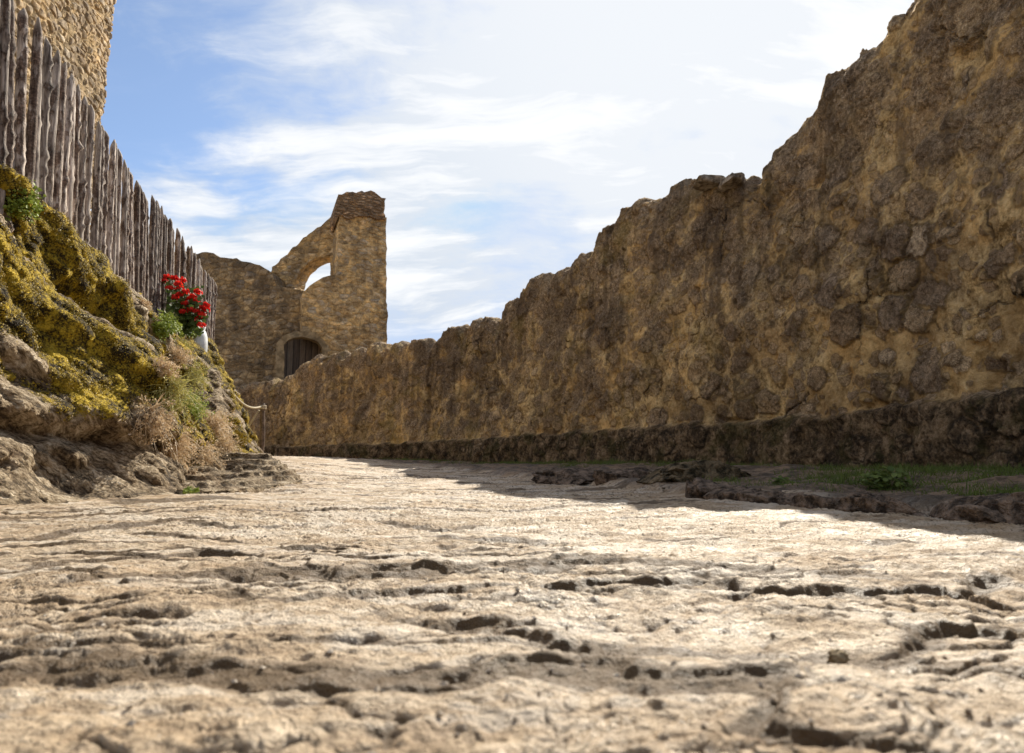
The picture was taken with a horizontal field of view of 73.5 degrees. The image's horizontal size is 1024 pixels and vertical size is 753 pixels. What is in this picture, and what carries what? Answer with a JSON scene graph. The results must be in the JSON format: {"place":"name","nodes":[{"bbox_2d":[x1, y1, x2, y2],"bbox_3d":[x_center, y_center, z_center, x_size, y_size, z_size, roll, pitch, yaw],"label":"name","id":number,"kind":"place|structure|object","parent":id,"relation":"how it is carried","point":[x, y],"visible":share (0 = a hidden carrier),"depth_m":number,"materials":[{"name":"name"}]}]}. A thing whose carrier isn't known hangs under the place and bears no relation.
{"place":"outdoors","nodes":[
{"label":"outdoors","id":0,"kind":"place"},
{"bbox_2d":[90,0,913,343],"label":"sky","id":1,"kind":"structure","parent":0,"point":[499,139],"materials":[{"name":"blue"}]},
{"bbox_2d":[0,456,1023,752],"bbox_3d":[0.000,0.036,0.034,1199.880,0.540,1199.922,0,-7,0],"label":"ground","id":2,"kind":"structure","parent":0,"point":[226,574],"depth_m":1.13,"materials":[{"name":"beige stone"}]},
{"bbox_2d":[0,164,262,504],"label":"rock bank","id":3,"kind":"object","parent":2,"relation":"on","point":[50,457],"visible":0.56,"depth_m":5.15,"materials":[{"name":"brown stone"}]},
{"bbox_2d":[3,180,45,223],"bbox_3d":[-3.836,-1.367,5.396,0.233,0.358,0.440,-2,-8,13],"label":"shrub","id":4,"kind":"object","parent":3,"relation":"on","point":[22,205],"visible":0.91,"depth_m":5.35,"materials":[{"name":"green plant"}]},
{"bbox_2d":[14,0,116,215],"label":"stone tower","id":5,"kind":"structure","parent":3,"relation":"on","point":[77,34],"depth_m":13.70,"materials":[{"name":"beige stone"}]},
{"bbox_2d":[0,0,217,341],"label":"palisade","id":6,"kind":"object","parent":3,"relation":"on","point":[47,146],"visible":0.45,"depth_m":6.69,"materials":[{"name":"brown wood"}]},
{"bbox_2d":[0,163,260,460],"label":"moss","id":7,"kind":"object","parent":3,"relation":"on","point":[78,307],"visible":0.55,"depth_m":5.37,"materials":[{"name":"yellow plant"}]},
{"bbox_2d":[139,296,152,310],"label":"grass tuft","id":8,"kind":"object","parent":3,"relation":"on","point":[146,304],"visible":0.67,"depth_m":7.41,"materials":[{"name":"beige plant"}]},
{"bbox_2d":[119,392,187,459],"bbox_3d":[-2.830,0.427,5.399,0.533,0.617,0.360,7,-10,-42],"label":"grass tuft","id":9,"kind":"object","parent":3,"relation":"on","point":[155,428],"visible":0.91,"depth_m":5.40,"materials":[{"name":"beige plant"}]},
{"bbox_2d":[151,353,181,380],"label":"grass tuft","id":10,"kind":"object","parent":3,"relation":"on","point":[167,365],"visible":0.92,"depth_m":5.72,"materials":[{"name":"beige plant"}]},
{"bbox_2d":[151,309,201,342],"bbox_3d":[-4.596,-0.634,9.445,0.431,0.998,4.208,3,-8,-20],"label":"shrub","id":11,"kind":"object","parent":3,"relation":"on","point":[173,324],"visible":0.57,"depth_m":7.64,"materials":[{"name":"green plant"}]},
{"bbox_2d":[145,368,211,430],"bbox_3d":[-2.825,0.184,5.763,0.568,0.590,0.521,4,-8,-27],"label":"grass tuft","id":12,"kind":"object","parent":3,"relation":"on","point":[176,397],"visible":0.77,"depth_m":5.77,"materials":[{"name":"green plant"}]},
{"bbox_2d":[164,341,195,368],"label":"grass tuft","id":13,"kind":"object","parent":3,"relation":"on","point":[179,355],"visible":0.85,"depth_m":7.76,"materials":[{"name":"beige plant"}]},
{"bbox_2d":[156,418,212,473],"bbox_3d":[-2.962,0.670,6.041,0.572,0.711,0.570,-4,-8,26],"label":"grass tuft","id":14,"kind":"object","parent":3,"relation":"on","point":[179,449],"visible":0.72,"depth_m":6.04,"materials":[{"name":"beige plant"}]},
{"bbox_2d":[178,337,193,350],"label":"grass tuft","id":15,"kind":"object","parent":3,"relation":"on","point":[187,345],"visible":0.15,"depth_m":8.23,"materials":[{"name":"green plant"}]},
{"bbox_2d":[183,386,214,422],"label":"grass tuft","id":16,"kind":"object","parent":3,"relation":"on","point":[195,410],"visible":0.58,"depth_m":6.92,"materials":[{"name":"green plant"}]},
{"bbox_2d":[181,358,218,397],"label":"grass tuft","id":17,"kind":"object","parent":3,"relation":"on","point":[195,372],"visible":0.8,"depth_m":7.97,"materials":[{"name":"green plant"}]},
{"bbox_2d":[193,327,207,351],"bbox_3d":[-5.069,-0.506,10.954,0.378,0.590,0.378,0,-7,0],"label":"plant pot","id":18,"kind":"object","parent":3,"relation":"on","point":[202,340],"visible":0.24,"depth_m":10.89,"materials":[{"name":"white ceramic"}]},
{"bbox_2d":[161,274,210,335],"bbox_3d":[-4.526,-0.975,9.444,0.885,0.884,0.587,0,-7,0],"label":"geranium","id":19,"kind":"object","parent":18,"relation":"in","point":[191,318],"visible":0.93,"depth_m":9.31,"materials":[{"name":"red plant"}]},
{"bbox_2d":[178,437,230,469],"bbox_3d":[-3.109,0.840,6.933,0.463,0.685,0.595,0,-7,0],"label":"grass tuft","id":20,"kind":"object","parent":3,"relation":"on","point":[206,459],"visible":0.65,"depth_m":6.92,"materials":[{"name":"beige plant"}]},
{"bbox_2d":[202,405,242,442],"bbox_3d":[-3.304,0.553,7.716,0.531,0.502,0.521,3,-8,-23],"label":"grass tuft","id":21,"kind":"object","parent":3,"relation":"on","point":[217,420],"visible":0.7,"depth_m":7.73,"materials":[{"name":"beige plant"}]},
{"bbox_2d":[214,427,247,455],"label":"grass tuft","id":22,"kind":"object","parent":3,"relation":"on","point":[228,445],"visible":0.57,"depth_m":7.68,"materials":[{"name":"beige plant"}]},
{"bbox_2d":[233,428,251,446],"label":"grass tuft","id":23,"kind":"object","parent":3,"relation":"on","point":[241,438],"visible":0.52,"depth_m":8.71,"materials":[{"name":"green plant"}]},
{"bbox_2d":[249,403,266,452],"bbox_3d":[-4.478,1.014,11.794,0.545,1.098,0.108,-3,-8,21],"label":"rope post","id":24,"kind":"object","parent":3,"relation":"on","point":[262,424],"visible":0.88,"depth_m":11.72,"materials":[{"name":"brown wood"}]},
{"bbox_2d":[234,394,261,408],"bbox_3d":[-4.305,0.419,11.172,0.036,0.188,1.181,0,-7,1],"label":"rope","id":25,"kind":"object","parent":24,"relation":"attached to","point":[242,403],"visible":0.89,"depth_m":11.07,"materials":[{"name":"beige fabric"}]},
{"bbox_2d":[182,486,199,493],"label":"weed","id":26,"kind":"object","parent":2,"relation":"on","point":[188,489],"visible":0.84,"depth_m":5.08,"materials":[{"name":"green plant"}]},
{"bbox_2d":[177,452,302,493],"bbox_3d":[-3.034,0.999,7.171,1.679,0.450,3.499,1,-7,-11],"label":"rock ledge","id":27,"kind":"object","parent":2,"relation":"on","point":[250,472],"visible":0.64,"depth_m":6.70,"materials":[{"name":"beige stone"}]},
{"bbox_2d":[174,190,387,389],"bbox_3d":[-10.988,-1.228,28.830,11.936,13.195,4.029,0,-7,0],"label":"castle ruin","id":28,"kind":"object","parent":2,"relation":"on","point":[278,321],"visible":0.4,"depth_m":28.57,"materials":[{"name":"stone"}]},
{"bbox_2d":[284,339,320,378],"bbox_3d":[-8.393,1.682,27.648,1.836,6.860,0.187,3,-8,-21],"label":"door","id":29,"kind":"structure","parent":28,"relation":"in","point":[298,352],"depth_m":27.82,"materials":[{"name":"brown wood"}]},
{"bbox_2d":[8,494,1023,752],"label":"grit","id":30,"kind":"object","parent":2,"relation":"on","point":[710,750],"visible":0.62,"depth_m":0.74,"materials":[{"name":"stone"}]},
{"bbox_2d":[531,467,597,484],"bbox_3d":[0.703,1.078,7.314,0.620,0.214,0.880,-6,-10,40],"label":"flat rock","id":31,"kind":"object","parent":2,"relation":"on","point":[570,476],"visible":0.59,"depth_m":7.12,"materials":[{"name":"stone"}]},
{"bbox_2d":[592,467,651,485],"bbox_3d":[1.154,1.045,6.843,0.610,0.285,0.421,3,-8,-22],"label":"flat rock","id":32,"kind":"object","parent":2,"relation":"on","point":[602,476],"visible":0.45,"depth_m":6.72,"materials":[{"name":"stone"}]},
{"bbox_2d":[237,0,1023,469],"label":"rampart wall","id":33,"kind":"structure","parent":2,"relation":"on","point":[841,280],"depth_m":7.92,"materials":[{"name":"brown stone"}]},
{"bbox_2d":[636,460,756,488],"bbox_3d":[1.636,0.946,5.999,1.016,0.427,0.929,1,-7,-11],"label":"boulder","id":34,"kind":"object","parent":2,"relation":"on","point":[682,472],"visible":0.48,"depth_m":5.71,"materials":[{"name":"stone"}]},
{"bbox_2d":[374,456,1023,495],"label":"grass","id":35,"kind":"structure","parent":2,"relation":"on","point":[931,469],"depth_m":4.81,"materials":[{"name":"green plant"}]},
{"bbox_2d":[685,477,736,498],"bbox_3d":[1.388,0.849,4.906,0.314,0.254,0.393,2,-8,-18],"label":"kerb stone","id":36,"kind":"object","parent":2,"relation":"on","point":[698,487],"visible":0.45,"depth_m":4.82,"materials":[{"name":"stone"}]},
{"bbox_2d":[703,486,761,500],"bbox_3d":[1.463,0.828,4.480,0.240,0.224,0.536,2,-8,-18],"label":"kerb stone","id":37,"kind":"object","parent":2,"relation":"on","point":[723,494],"visible":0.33,"depth_m":4.44,"materials":[{"name":"stone"}]},
{"bbox_2d":[736,490,815,504],"bbox_3d":[1.573,0.765,4.059,0.316,0.182,0.420,4,-8,-28],"label":"kerb stone","id":38,"kind":"object","parent":2,"relation":"on","point":[777,497],"visible":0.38,"depth_m":4.03,"materials":[{"name":"stone"}]},
{"bbox_2d":[768,475,793,483],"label":"weed","id":39,"kind":"object","parent":2,"relation":"on","point":[780,479],"visible":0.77,"depth_m":4.93,"materials":[{"name":"green plant"}]},
{"bbox_2d":[790,493,840,509],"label":"kerb stone","id":40,"kind":"object","parent":2,"relation":"on","point":[810,501],"visible":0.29,"depth_m":3.73,"materials":[{"name":"stone"}]},
{"bbox_2d":[827,648,849,663],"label":"pebble","id":41,"kind":"object","parent":2,"relation":"on","point":[837,656],"visible":0.79,"depth_m":0.90,"materials":[{"name":"stone"}]},
{"bbox_2d":[838,488,924,515],"bbox_3d":[1.822,0.651,3.314,0.266,0.213,0.397,2,-8,-16],"label":"kerb stone","id":42,"kind":"object","parent":2,"relation":"on","point":[862,500],"visible":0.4,"depth_m":3.29,"materials":[{"name":"stone"}]},
{"bbox_2d":[856,466,912,489],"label":"weed","id":43,"kind":"object","parent":2,"relation":"on","point":[880,479],"visible":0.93,"depth_m":4.26,"materials":[{"name":"green plant"}]},
{"bbox_2d":[928,493,1008,522],"bbox_3d":[2.078,0.635,3.008,0.374,0.245,0.546,0,-7,0],"label":"kerb stone","id":44,"kind":"object","parent":2,"relation":"on","point":[964,506],"visible":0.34,"depth_m":2.94,"materials":[{"name":"stone"}]},
{"bbox_2d":[959,491,1023,524],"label":"kerb stone","id":45,"kind":"object","parent":2,"relation":"on","point":[1010,508],"visible":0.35,"depth_m":2.77,"materials":[{"name":"stone"}]}
]}

